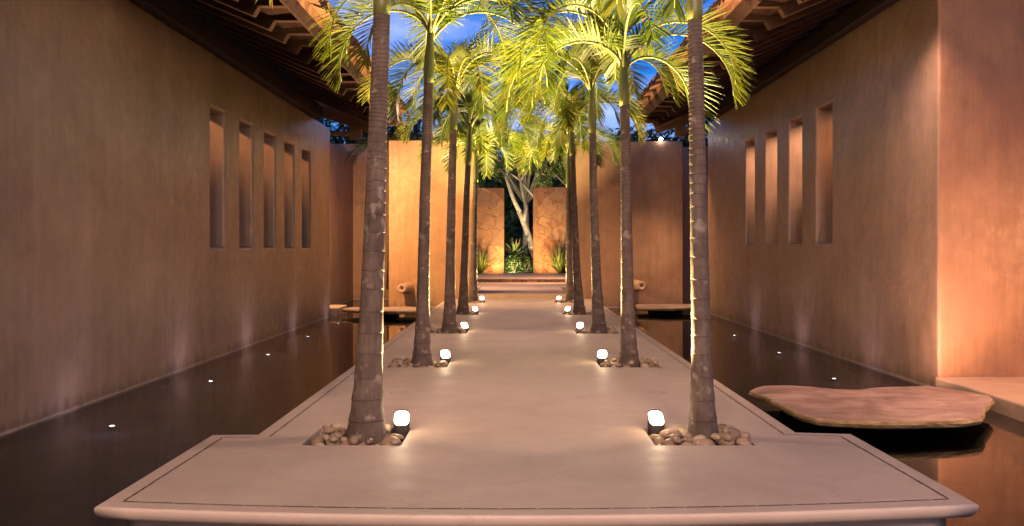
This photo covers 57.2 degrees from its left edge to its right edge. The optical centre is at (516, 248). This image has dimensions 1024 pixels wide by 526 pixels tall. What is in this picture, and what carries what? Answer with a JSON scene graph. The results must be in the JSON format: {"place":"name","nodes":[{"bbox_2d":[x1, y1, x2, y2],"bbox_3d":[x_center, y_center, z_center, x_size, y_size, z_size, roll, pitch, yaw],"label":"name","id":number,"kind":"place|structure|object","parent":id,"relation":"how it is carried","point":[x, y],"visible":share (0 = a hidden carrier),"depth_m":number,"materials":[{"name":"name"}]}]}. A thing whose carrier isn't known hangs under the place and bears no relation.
{"place":"outdoors","nodes":[
{"label":"outdoors","id":0,"kind":"place"},
{"bbox_2d":[0,0,408,452],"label":"house","id":1,"kind":"structure","parent":0,"point":[164,193],"depth_m":11.59,"materials":[{"name":"brown paint"}]},
{"bbox_2d":[0,356,1023,525],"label":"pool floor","id":2,"kind":"structure","parent":0,"point":[76,474],"depth_m":8.86,"materials":[{"name":"liquid"}]},
{"bbox_2d":[106,425,118,429],"bbox_3d":[-4.077,1.804,9.473,0.120,0.033,0.120,0,0,0],"label":"pool light","id":3,"kind":"object","parent":2,"relation":"on","point":[112,427],"visible":1,"depth_m":9.44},
{"bbox_2d":[330,305,346,314],"bbox_3d":[-4.860,1.645,23.850,0.880,0.350,1.300,0,0,0],"label":"stone step","id":4,"kind":"object","parent":2,"relation":"on","point":[335,310],"visible":0.25,"depth_m":23.38,"materials":[{"name":"brown stone"}]},
{"bbox_2d":[330,143,352,304],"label":"courtyard wall","id":5,"kind":"structure","parent":2,"relation":"on","point":[341,232],"depth_m":28.45,"materials":[{"name":"brown paint"}]},
{"bbox_2d":[334,144,388,298],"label":"courtyard wall","id":6,"kind":"structure","parent":2,"relation":"on","point":[359,174],"depth_m":30.50,"materials":[{"name":"brown paint"}]},
{"bbox_2d":[341,307,415,316],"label":"stone slab","id":7,"kind":"structure","parent":2,"relation":"on","point":[392,311],"depth_m":22.77,"materials":[{"name":"beige stone"}]},
{"bbox_2d":[389,140,473,306],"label":"courtyard wall","id":8,"kind":"structure","parent":2,"relation":"on","point":[404,178],"depth_m":26.30,"materials":[{"name":"paint"}]},
{"bbox_2d":[397,282,413,293],"bbox_3d":[-3.078,1.100,26.069,0.314,0.320,0.552,0,0,14],"label":"water spout","id":9,"kind":"object","parent":8,"relation":"attached to","point":[407,287],"visible":1,"depth_m":25.93,"materials":[{"name":"ceramic"}]},
{"bbox_2d":[477,282,565,298],"bbox_3d":[0.000,1.545,30.702,18.000,0.550,9.196,0,0,0],"label":"stone step","id":10,"kind":"object","parent":2,"relation":"on","point":[520,290],"visible":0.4,"depth_m":28.36,"materials":[{"name":"beige stone"}]},
{"bbox_2d":[315,118,411,143],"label":"garden tree","id":11,"kind":"object","parent":10,"relation":"on","point":[339,139],"visible":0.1,"depth_m":32.14,"materials":[{"name":"green plant"}]},
{"bbox_2d":[477,273,565,281],"bbox_3d":[0.137,1.201,39.240,18.274,0.142,7.920,0,0,0],"label":"stone step","id":12,"kind":"object","parent":10,"relation":"on","point":[522,277],"visible":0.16,"depth_m":36.52,"materials":[{"name":"brown stone"}]},
{"bbox_2d":[477,246,501,272],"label":"grass clump","id":13,"kind":"object","parent":12,"relation":"on","point":[481,265],"visible":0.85,"depth_m":42.33,"materials":[{"name":"green plant"}]},
{"bbox_2d":[544,247,565,272],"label":"grass clump","id":14,"kind":"object","parent":12,"relation":"on","point":[559,264],"visible":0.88,"depth_m":42.30,"materials":[{"name":"green plant"}]},
{"bbox_2d":[94,299,978,525],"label":"deck","id":15,"kind":"structure","parent":2,"relation":"on","point":[527,412],"depth_m":6.17,"materials":[{"name":"concrete"}]},
{"bbox_2d":[311,437,323,444],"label":"river pebble","id":16,"kind":"object","parent":15,"relation":"on","point":[317,439],"visible":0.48,"depth_m":6.81,"materials":[{"name":"beige stone"}]},
{"bbox_2d":[326,439,341,444],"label":"river pebble","id":17,"kind":"object","parent":15,"relation":"on","point":[328,442],"visible":0.3,"depth_m":6.81,"materials":[{"name":"beige stone"}]},
{"bbox_2d":[322,434,329,440],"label":"river pebble","id":18,"kind":"object","parent":17,"relation":"on","point":[325,437],"visible":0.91,"depth_m":6.87,"materials":[{"name":"beige stone"}]},
{"bbox_2d":[328,437,338,442],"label":"river pebble","id":19,"kind":"object","parent":17,"relation":"on","point":[333,439],"visible":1,"depth_m":6.76,"materials":[{"name":"beige stone"}]},
{"bbox_2d":[330,423,340,429],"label":"river pebble","id":20,"kind":"object","parent":15,"relation":"on","point":[336,426],"visible":0.64,"depth_m":7.28,"materials":[{"name":"beige stone"}]},
{"bbox_2d":[340,440,349,444],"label":"river pebble","id":21,"kind":"object","parent":15,"relation":"on","point":[346,442],"visible":0.36,"depth_m":6.74,"materials":[{"name":"beige stone"}]},
{"bbox_2d":[340,437,347,441],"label":"river pebble","id":22,"kind":"object","parent":21,"relation":"on","point":[342,439],"visible":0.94,"depth_m":6.79,"materials":[{"name":"beige stone"}]},
{"bbox_2d":[255,0,509,444],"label":"palm tree","id":23,"kind":"object","parent":15,"relation":"on","point":[366,418],"visible":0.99,"depth_m":6.93,"materials":[{"name":"brown plant"}]},
{"bbox_2d":[380,436,401,444],"bbox_3d":[-0.907,1.413,6.788,0.159,0.120,0.132,-20,-14,9],"label":"river pebble","id":24,"kind":"object","parent":15,"relation":"on","point":[385,440],"visible":0.51,"depth_m":6.76,"materials":[{"name":"beige stone"}]},
{"bbox_2d":[390,438,400,444],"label":"river pebble","id":25,"kind":"object","parent":24,"relation":"on","point":[394,441],"visible":1,"depth_m":6.71,"materials":[{"name":"beige stone"}]},
{"bbox_2d":[389,362,399,366],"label":"river pebble","id":26,"kind":"object","parent":15,"relation":"on","point":[393,364],"visible":0.51,"depth_m":11.21,"materials":[{"name":"brown stone"}]},
{"bbox_2d":[394,434,403,439],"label":"river pebble","id":27,"kind":"object","parent":15,"relation":"on","point":[400,436],"visible":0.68,"depth_m":6.87,"materials":[{"name":"beige stone"}]},
{"bbox_2d":[393,409,409,439],"bbox_3d":[-0.885,1.355,7.240,0.124,0.210,0.124,0,0,-4],"label":"garden uplight","id":28,"kind":"object","parent":15,"relation":"on","point":[401,423],"visible":0.89,"depth_m":7.21,"materials":[{"name":"white glass"}]},
{"bbox_2d":[303,0,571,366],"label":"palm tree","id":29,"kind":"object","parent":15,"relation":"on","point":[445,12],"visible":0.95,"depth_m":11.24,"materials":[{"name":"green plant"}]},
{"bbox_2d":[440,349,450,364],"bbox_3d":[-0.880,1.355,11.620,0.124,0.210,0.124,0,0,-11],"label":"garden uplight","id":30,"kind":"object","parent":15,"relation":"on","point":[445,355],"visible":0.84,"depth_m":11.60,"materials":[{"name":"white glass"}]},
{"bbox_2d":[355,17,556,333],"bbox_3d":[-0.945,-1.156,15.600,3.330,5.517,3.287,0,0,0],"label":"palm tree","id":31,"kind":"object","parent":15,"relation":"on","point":[458,65],"visible":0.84,"depth_m":15.54,"materials":[{"name":"green plant"}]},
{"bbox_2d":[461,322,467,331],"bbox_3d":[-0.885,1.355,16.000,0.124,0.210,0.124,0,0,-16],"label":"garden uplight","id":32,"kind":"object","parent":15,"relation":"on","point":[464,325],"visible":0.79,"depth_m":15.99,"materials":[{"name":"white glass"}]},
{"bbox_2d":[393,72,549,314],"bbox_3d":[-0.941,-1.125,20.073,3.402,5.466,3.327,0,0,0],"label":"palm tree","id":33,"kind":"object","parent":15,"relation":"on","point":[467,102],"visible":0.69,"depth_m":19.98,"materials":[{"name":"green plant"}]},
{"bbox_2d":[472,306,477,314],"bbox_3d":[-0.900,1.355,20.380,0.124,0.210,0.124,0,0,-13],"label":"garden uplight","id":34,"kind":"object","parent":15,"relation":"on","point":[474,308],"visible":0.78,"depth_m":20.37,"materials":[{"name":"white glass"}]},
{"bbox_2d":[416,115,543,302],"bbox_3d":[-0.978,-1.040,24.497,3.476,5.290,3.355,0,0,0],"label":"palm tree","id":35,"kind":"object","parent":15,"relation":"on","point":[483,138],"visible":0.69,"depth_m":24.43,"materials":[{"name":"green plant"}]},
{"bbox_2d":[506,117,620,302],"bbox_3d":[1.325,-1.009,24.556,3.237,5.229,3.307,0,0,-33],"label":"palm tree","id":36,"kind":"object","parent":15,"relation":"on","point":[569,296],"visible":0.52,"depth_m":24.43,"materials":[{"name":"green plant"}]},
{"bbox_2d":[565,306,570,312],"bbox_3d":[1.110,1.355,20.380,0.124,0.210,0.124,0,0,13],"label":"garden uplight","id":37,"kind":"object","parent":15,"relation":"on","point":[567,309],"visible":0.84,"depth_m":20.36,"materials":[{"name":"white glass"}]},
{"bbox_2d":[494,67,649,314],"bbox_3d":[1.167,-1.142,20.067,3.437,5.493,3.542,0,0,0],"label":"palm tree","id":38,"kind":"object","parent":15,"relation":"on","point":[574,106],"visible":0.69,"depth_m":19.98,"materials":[{"name":"green plant"}]},
{"bbox_2d":[576,322,583,333],"bbox_3d":[1.080,1.355,16.000,0.124,0.210,0.124,0,0,9],"label":"garden uplight","id":39,"kind":"object","parent":15,"relation":"on","point":[579,325],"visible":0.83,"depth_m":15.98,"materials":[{"name":"white glass"}]},
{"bbox_2d":[494,28,686,333],"bbox_3d":[1.236,-1.172,15.665,3.301,5.558,3.535,0,0,0],"label":"palm tree","id":40,"kind":"object","parent":15,"relation":"on","point":[588,71],"visible":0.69,"depth_m":15.59,"materials":[{"name":"green plant"}]},
{"bbox_2d":[597,349,606,364],"bbox_3d":[1.060,1.355,11.620,0.124,0.210,0.124,0,0,7],"label":"garden uplight","id":41,"kind":"object","parent":15,"relation":"on","point":[601,355],"visible":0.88,"depth_m":11.60,"materials":[{"name":"white glass"}]},
{"bbox_2d":[477,0,757,366],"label":"palm tree","id":42,"kind":"object","parent":15,"relation":"on","point":[608,37],"visible":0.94,"depth_m":11.22,"materials":[{"name":"green plant"}]},
{"bbox_2d":[640,363,648,366],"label":"river pebble","id":43,"kind":"object","parent":15,"relation":"on","point":[644,365],"visible":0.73,"depth_m":11.12,"materials":[{"name":"beige stone"}]},
{"bbox_2d":[572,0,718,444],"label":"palm tree","id":44,"kind":"object","parent":15,"relation":"on","point":[702,418],"visible":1,"depth_m":6.95,"materials":[{"name":"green plant"}]},
{"bbox_2d":[649,434,660,441],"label":"river pebble","id":45,"kind":"object","parent":15,"relation":"on","point":[652,436],"visible":0.47,"depth_m":7.03,"materials":[{"name":"beige stone"}]},
{"bbox_2d":[648,409,664,435],"bbox_3d":[1.075,1.355,7.240,0.124,0.210,0.124,0,0,-3],"label":"garden uplight","id":46,"kind":"object","parent":15,"relation":"on","point":[656,422],"visible":0.91,"depth_m":7.22,"materials":[{"name":"white glass"}]},
{"bbox_2d":[653,437,663,444],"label":"river pebble","id":47,"kind":"object","parent":15,"relation":"on","point":[658,440],"visible":0.65,"depth_m":6.91,"materials":[{"name":"beige stone"}]},
{"bbox_2d":[664,431,670,437],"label":"river pebble","id":48,"kind":"object","parent":15,"relation":"on","point":[667,434],"visible":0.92,"depth_m":6.99,"materials":[{"name":"beige stone"}]},
{"bbox_2d":[662,438,676,444],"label":"river pebble","id":49,"kind":"object","parent":15,"relation":"on","point":[668,441],"visible":0.45,"depth_m":6.79,"materials":[{"name":"beige stone"}]},
{"bbox_2d":[669,434,679,438],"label":"river pebble","id":50,"kind":"object","parent":49,"relation":"on","point":[672,436],"visible":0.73,"depth_m":6.83,"materials":[{"name":"beige stone"}]},
{"bbox_2d":[659,429,680,439],"bbox_3d":[1.157,1.417,7.095,0.178,0.112,0.117,-7,-7,8],"label":"river pebble","id":51,"kind":"object","parent":15,"relation":"on","point":[663,432],"visible":0.47,"depth_m":7.06,"materials":[{"name":"beige stone"}]},
{"bbox_2d":[677,427,687,437],"bbox_3d":[1.298,1.422,7.204,0.153,0.094,0.119,9,12,26],"label":"river pebble","id":52,"kind":"object","parent":15,"relation":"on","point":[682,430],"visible":0.23,"depth_m":7.18,"materials":[{"name":"beige stone"}]},
{"bbox_2d":[681,442,693,444],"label":"river pebble","id":53,"kind":"object","parent":15,"relation":"on","point":[686,443],"visible":0.31,"depth_m":6.74,"materials":[{"name":"beige stone"}]},
{"bbox_2d":[673,437,681,443],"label":"river pebble","id":54,"kind":"object","parent":53,"relation":"on","point":[677,440],"visible":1,"depth_m":6.75,"materials":[{"name":"beige stone"}]},
{"bbox_2d":[684,437,692,442],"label":"river pebble","id":55,"kind":"object","parent":53,"relation":"on","point":[687,439],"visible":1,"depth_m":6.76,"materials":[{"name":"beige stone"}]},
{"bbox_2d":[696,439,715,444],"bbox_3d":[1.356,1.421,6.757,0.151,0.109,0.104,-16,-13,7],"label":"river pebble","id":56,"kind":"object","parent":15,"relation":"on","point":[705,442],"visible":0.35,"depth_m":6.73,"materials":[{"name":"beige stone"}]},
{"bbox_2d":[711,433,720,439],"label":"river pebble","id":57,"kind":"object","parent":56,"relation":"on","point":[715,436],"visible":1,"depth_m":6.72,"materials":[{"name":"beige stone"}]},
{"bbox_2d":[718,424,726,428],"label":"river pebble","id":58,"kind":"object","parent":15,"relation":"on","point":[720,426],"visible":0.25,"depth_m":7.17,"materials":[{"name":"beige stone"}]},
{"bbox_2d":[715,432,734,444],"bbox_3d":[1.511,1.385,6.793,0.142,0.097,0.160,10,18,-8],"label":"river pebble","id":59,"kind":"object","parent":15,"relation":"on","point":[721,441],"visible":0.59,"depth_m":6.75,"materials":[{"name":"beige stone"}]},
{"bbox_2d":[723,434,732,441],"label":"river pebble","id":60,"kind":"object","parent":59,"relation":"on","point":[728,437],"visible":1,"depth_m":6.70,"materials":[{"name":"beige stone"}]},
{"bbox_2d":[728,427,740,441],"bbox_3d":[1.591,1.383,6.971,0.165,0.100,0.146,3,18,-5],"label":"river pebble","id":61,"kind":"object","parent":15,"relation":"on","point":[735,433],"visible":0.33,"depth_m":6.93,"materials":[{"name":"beige stone"}]},
{"bbox_2d":[721,427,730,433],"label":"river pebble","id":62,"kind":"object","parent":61,"relation":"on","point":[726,429],"visible":0.58,"depth_m":6.89,"materials":[{"name":"beige stone"}]},
{"bbox_2d":[736,437,751,444],"bbox_3d":[1.628,1.396,6.735,0.115,0.086,0.096,-4,-15,23],"label":"river pebble","id":63,"kind":"object","parent":15,"relation":"on","point":[742,441],"visible":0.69,"depth_m":6.71,"materials":[{"name":"beige stone"}]},
{"bbox_2d":[739,432,749,438],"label":"river pebble","id":64,"kind":"object","parent":63,"relation":"on","point":[746,435],"visible":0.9,"depth_m":6.76,"materials":[{"name":"beige stone"}]},
{"bbox_2d":[571,141,682,306],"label":"courtyard wall","id":65,"kind":"structure","parent":2,"relation":"on","point":[657,198],"depth_m":26.30,"materials":[{"name":"brown paint"}]},
{"bbox_2d":[633,280,645,290],"bbox_3d":[3.362,1.030,26.074,0.301,0.320,0.591,0,0,-20],"label":"water spout","id":66,"kind":"object","parent":65,"relation":"attached to","point":[639,285],"visible":0.83,"depth_m":25.85,"materials":[{"name":"ceramic"}]},
{"bbox_2d":[635,304,690,312],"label":"stone slab","id":67,"kind":"structure","parent":2,"relation":"on","point":[665,308],"depth_m":24.00,"materials":[{"name":"beige stone"}]},
{"bbox_2d":[683,147,688,153],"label":"courtyard wall","id":68,"kind":"structure","parent":2,"relation":"on","point":[685,149],"depth_m":30.50,"materials":[{"name":"brown paint"}]},
{"bbox_2d":[683,147,707,303],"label":"courtyard wall","id":69,"kind":"structure","parent":2,"relation":"on","point":[686,247],"depth_m":27.37,"materials":[{"name":"brown paint"}]},
{"bbox_2d":[748,385,994,443],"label":"stone slab","id":70,"kind":"structure","parent":2,"relation":"on","point":[911,415],"depth_m":8.77,"materials":[{"name":"beige stone"}]},
{"bbox_2d":[936,377,1023,438],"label":"stone step","id":71,"kind":"object","parent":2,"relation":"on","point":[1005,413],"visible":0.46,"depth_m":9.65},
{"bbox_2d":[504,268,532,272],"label":"grass","id":72,"kind":"structure","parent":0,"point":[522,271],"depth_m":45.77,"materials":[{"name":"green plant"}]},
{"bbox_2d":[323,0,715,226],"label":"sky","id":73,"kind":"structure","parent":0,"point":[398,29],"materials":[{"name":"blue"}]},
{"bbox_2d":[210,299,853,362],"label":"water","id":74,"kind":"structure","parent":0,"point":[334,335],"depth_m":17.02,"materials":[{"name":"black liquid"}]},
{"bbox_2d":[634,0,1023,386],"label":"house","id":75,"kind":"structure","parent":0,"point":[866,187],"depth_m":12.75,"materials":[{"name":"brown paint"}]},
{"label":"lawn","id":76,"kind":"structure","parent":0,"visible":0},
{"bbox_2d":[345,131,421,289],"bbox_3d":[-3.915,-1.190,29.019,2.826,4.926,2.967,0,0,0],"label":"background palm","id":77,"kind":"object","parent":76,"relation":"on","point":[365,144],"visible":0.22,"depth_m":28.78,"materials":[{"name":"green plant"}]},
{"bbox_2d":[410,118,517,187],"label":"garden tree","id":78,"kind":"object","parent":76,"relation":"on","point":[480,168],"visible":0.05,"depth_m":50.38,"materials":[{"name":"green plant"}]},
{"bbox_2d":[478,166,486,187],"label":"garden tree","id":79,"kind":"object","parent":76,"relation":"on","point":[483,185],"visible":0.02,"depth_m":65.57,"materials":[{"name":"green plant"}]},
{"bbox_2d":[477,188,503,272],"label":"garden wall","id":80,"kind":"structure","parent":76,"relation":"on","point":[490,220],"depth_m":43.00,"materials":[{"name":"stone"}]},
{"bbox_2d":[416,137,565,262],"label":"wood","id":81,"kind":"object","parent":76,"relation":"on","point":[514,229],"visible":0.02,"depth_m":79.98,"materials":[{"name":"green plant"}]},
{"bbox_2d":[504,254,523,272],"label":"garden bush","id":82,"kind":"object","parent":76,"relation":"on","point":[511,265],"visible":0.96,"depth_m":45.68,"materials":[{"name":"green plant"}]},
{"bbox_2d":[504,241,529,261],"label":"garden bush","id":83,"kind":"object","parent":76,"relation":"on","point":[509,255],"visible":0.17,"depth_m":50.99,"materials":[{"name":"green plant"}]},
{"bbox_2d":[478,122,563,270],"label":"forked tree","id":84,"kind":"object","parent":76,"relation":"on","point":[522,218],"visible":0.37,"depth_m":47.46,"materials":[{"name":"green plant"}]},
{"bbox_2d":[461,98,587,266],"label":"garden tree","id":85,"kind":"object","parent":76,"relation":"on","point":[516,187],"visible":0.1,"depth_m":61.72,"materials":[{"name":"green plant"}]},
{"bbox_2d":[516,256,532,271],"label":"garden bush","id":86,"kind":"object","parent":76,"relation":"on","point":[524,264],"visible":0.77,"depth_m":46.25,"materials":[{"name":"green plant"}]},
{"bbox_2d":[504,236,525,256],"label":"spiky plant","id":87,"kind":"object","parent":86,"relation":"on","point":[516,249],"visible":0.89,"depth_m":46.66,"materials":[{"name":"green plant"}]},
{"bbox_2d":[519,244,530,259],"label":"spiky plant","id":88,"kind":"object","parent":76,"relation":"on","point":[527,254],"visible":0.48,"depth_m":47.82,"materials":[{"name":"green plant"}]},
{"bbox_2d":[533,187,565,272],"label":"garden wall","id":89,"kind":"structure","parent":76,"relation":"on","point":[549,217],"depth_m":43.00,"materials":[{"name":"stone"}]},
{"bbox_2d":[526,130,645,186],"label":"garden tree","id":90,"kind":"object","parent":76,"relation":"on","point":[561,170],"visible":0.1,"depth_m":50.35,"materials":[{"name":"green plant"}]},
{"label":"river pebble","id":91,"kind":"object","parent":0,"visible":0},
{"bbox_2d":[683,432,692,438],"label":"river pebble","id":92,"kind":"object","parent":91,"relation":"on","point":[687,434],"visible":0.67,"depth_m":6.89,"materials":[{"name":"beige stone"}]},
{"bbox_2d":[694,435,706,441],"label":"river pebble","id":93,"kind":"object","parent":91,"relation":"on","point":[697,438],"visible":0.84,"depth_m":6.78,"materials":[{"name":"beige stone"}]},
{"label":"ground","id":94,"kind":"structure","parent":0,"visible":0},
{"bbox_2d":[354,110,483,154],"bbox_3d":[-3.584,-2.005,36.439,5.219,6.778,6.164,0,0,34],"label":"garden tree","id":95,"kind":"object","parent":94,"relation":"on","point":[418,125],"visible":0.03,"depth_m":34.17,"materials":[{"name":"green plant"}]},
{"bbox_2d":[588,124,674,140],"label":"garden tree","id":96,"kind":"object","parent":94,"relation":"on","point":[647,133],"visible":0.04,"depth_m":35.48,"materials":[{"name":"green plant"}]},
{"bbox_2d":[647,117,712,146],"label":"garden tree","id":97,"kind":"object","parent":94,"relation":"on","point":[685,140],"visible":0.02,"depth_m":31.84,"materials":[{"name":"green plant"}]},
{"label":"river pebble","id":98,"kind":"object","parent":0,"visible":0},
{"bbox_2d":[652,359,658,364],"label":"river pebble","id":99,"kind":"object","parent":98,"relation":"on","point":[655,362],"visible":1,"depth_m":11.09,"materials":[{"name":"beige stone"}]},
{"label":"river pebble","id":100,"kind":"object","parent":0,"visible":0},
{"bbox_2d":[323,427,335,433],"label":"river pebble","id":101,"kind":"object","parent":100,"relation":"on","point":[329,430],"visible":0.98,"depth_m":7.08,"materials":[{"name":"beige stone"}]},
{"label":"river pebble","id":102,"kind":"object","parent":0,"visible":0},
{"bbox_2d":[348,435,359,444],"bbox_3d":[-1.165,1.375,6.740,0.084,0.077,0.103,3,6,-4],"label":"river pebble","id":103,"kind":"object","parent":102,"relation":"on","point":[353,439],"visible":0.99,"depth_m":6.71,"materials":[{"name":"beige stone"}]},
{"bbox_2d":[365,438,372,444],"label":"river pebble","id":104,"kind":"object","parent":102,"relation":"on","point":[368,441],"visible":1,"depth_m":6.72,"materials":[{"name":"beige stone"}]},
{"label":"river pebble","id":105,"kind":"object","parent":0,"visible":0},
{"bbox_2d":[340,429,346,435],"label":"river pebble","id":106,"kind":"object","parent":105,"relation":"on","point":[343,431],"visible":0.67,"depth_m":7.06,"materials":[{"name":"beige stone"}]},
{"label":"river pebble","id":107,"kind":"object","parent":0,"visible":0},
{"bbox_2d":[334,432,342,438],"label":"river pebble","id":108,"kind":"object","parent":107,"relation":"on","point":[339,435],"visible":0.75,"depth_m":6.92,"materials":[{"name":"beige stone"}]},
{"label":"river pebble","id":109,"kind":"object","parent":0,"visible":0},
{"bbox_2d":[385,424,390,432],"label":"river pebble","id":110,"kind":"object","parent":109,"relation":"on","point":[388,428],"visible":0.65,"depth_m":7.17,"materials":[{"name":"beige stone"}]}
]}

